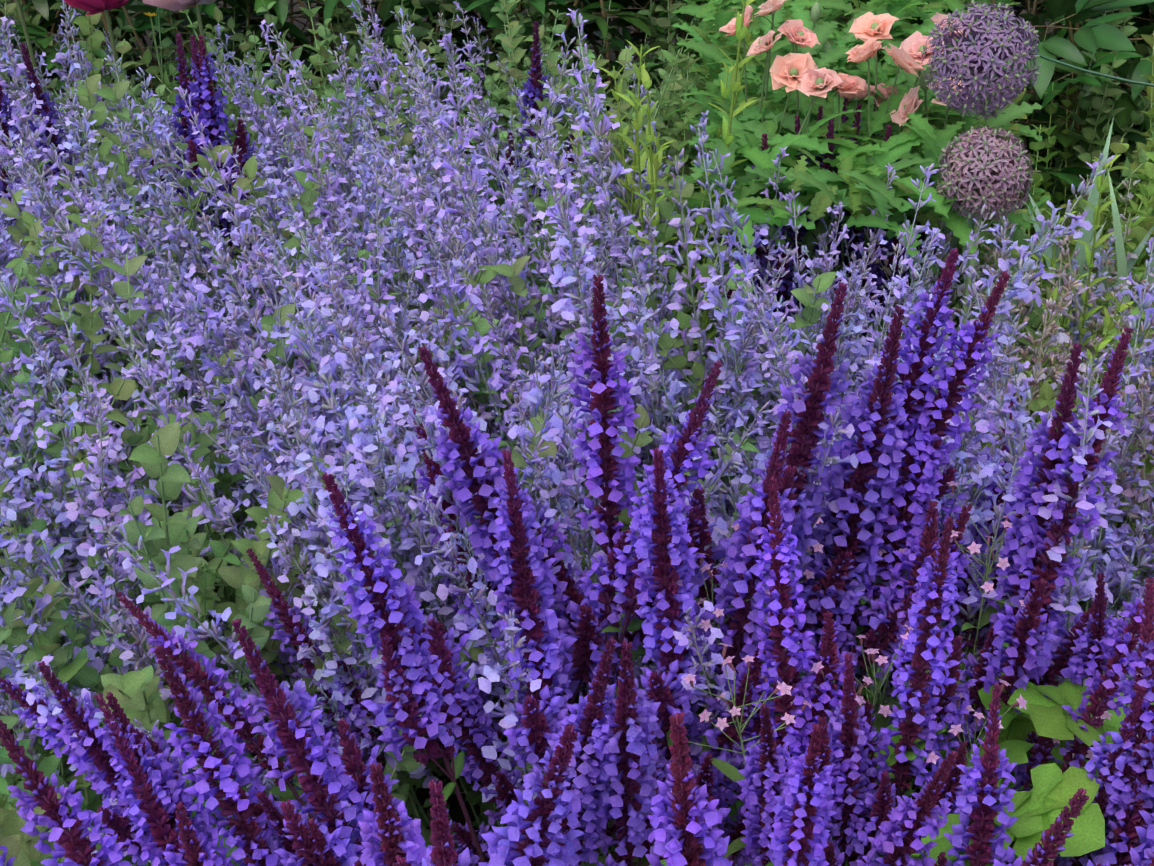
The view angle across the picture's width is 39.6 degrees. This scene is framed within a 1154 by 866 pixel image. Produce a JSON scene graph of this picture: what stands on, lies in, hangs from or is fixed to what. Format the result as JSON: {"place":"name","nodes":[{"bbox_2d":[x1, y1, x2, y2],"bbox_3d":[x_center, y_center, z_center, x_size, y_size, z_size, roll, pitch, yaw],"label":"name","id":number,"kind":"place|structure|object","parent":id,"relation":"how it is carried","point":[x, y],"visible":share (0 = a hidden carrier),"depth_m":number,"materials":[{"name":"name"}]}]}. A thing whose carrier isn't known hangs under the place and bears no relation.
{"place":"outdoors","nodes":[
{"label":"outdoors","id":0,"kind":"place"},
{"bbox_2d":[2,0,1148,864],"bbox_3d":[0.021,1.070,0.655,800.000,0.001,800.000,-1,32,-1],"label":"soil","id":1,"kind":"structure","parent":0,"point":[456,812],"depth_m":3.72,"materials":[{"name":"brown soil"}]},
{"bbox_2d":[0,21,1153,865],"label":"purple salvia","id":2,"kind":"object","parent":1,"relation":"on","point":[794,797],"visible":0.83,"depth_m":1.20,"materials":[{"name":"purple plant"}]},
{"bbox_2d":[0,0,1153,865],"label":"catmint flower stems","id":3,"kind":"object","parent":1,"relation":"on","point":[396,390],"visible":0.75,"depth_m":1.54,"materials":[{"name":"purple plant"}]},
{"bbox_2d":[0,0,1153,865],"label":"green foliage","id":4,"kind":"object","parent":1,"relation":"on","point":[224,586],"visible":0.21,"depth_m":1.78,"materials":[{"name":"green plant"}]},
{"bbox_2d":[0,0,1153,263],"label":"foliage","id":5,"kind":"object","parent":1,"relation":"on","point":[1092,34],"depth_m":2.62,"materials":[{"name":"green plant"}]},
{"bbox_2d":[649,0,1050,383],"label":"poppy plants","id":6,"kind":"object","parent":1,"relation":"on","point":[800,82],"visible":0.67,"depth_m":1.83,"materials":[{"name":"green plant"}]},
{"bbox_2d":[570,0,1146,524],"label":"leafy plants","id":7,"kind":"object","parent":1,"relation":"on","point":[656,158],"visible":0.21,"depth_m":1.78,"materials":[{"name":"green plant"}]},
{"bbox_2d":[649,659,1153,865],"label":"leaves","id":8,"kind":"object","parent":1,"relation":"on","point":[1040,805],"visible":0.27,"depth_m":1.20,"materials":[{"name":"green plant"}]},
{"bbox_2d":[675,438,1141,865],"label":"small pink flowers","id":9,"kind":"object","parent":1,"relation":"on","point":[730,771],"visible":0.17,"depth_m":1.25,"materials":[{"name":"plant"}]},
{"bbox_2d":[761,117,1153,454],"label":"grass blades","id":10,"kind":"object","parent":1,"relation":"on","point":[1124,266],"visible":0.08,"depth_m":1.90,"materials":[{"name":"green plant"}]},
{"bbox_2d":[921,0,1040,324],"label":"allium flowers","id":11,"kind":"object","parent":1,"relation":"on","point":[996,178],"visible":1,"depth_m":1.64,"materials":[{"name":"purple plant"}]},
{"bbox_2d":[988,45,1153,220],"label":"plant support wire","id":12,"kind":"object","parent":1,"relation":"on","point":[1095,73],"visible":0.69,"depth_m":1.97,"materials":[{"name":"green metal"}]}
]}

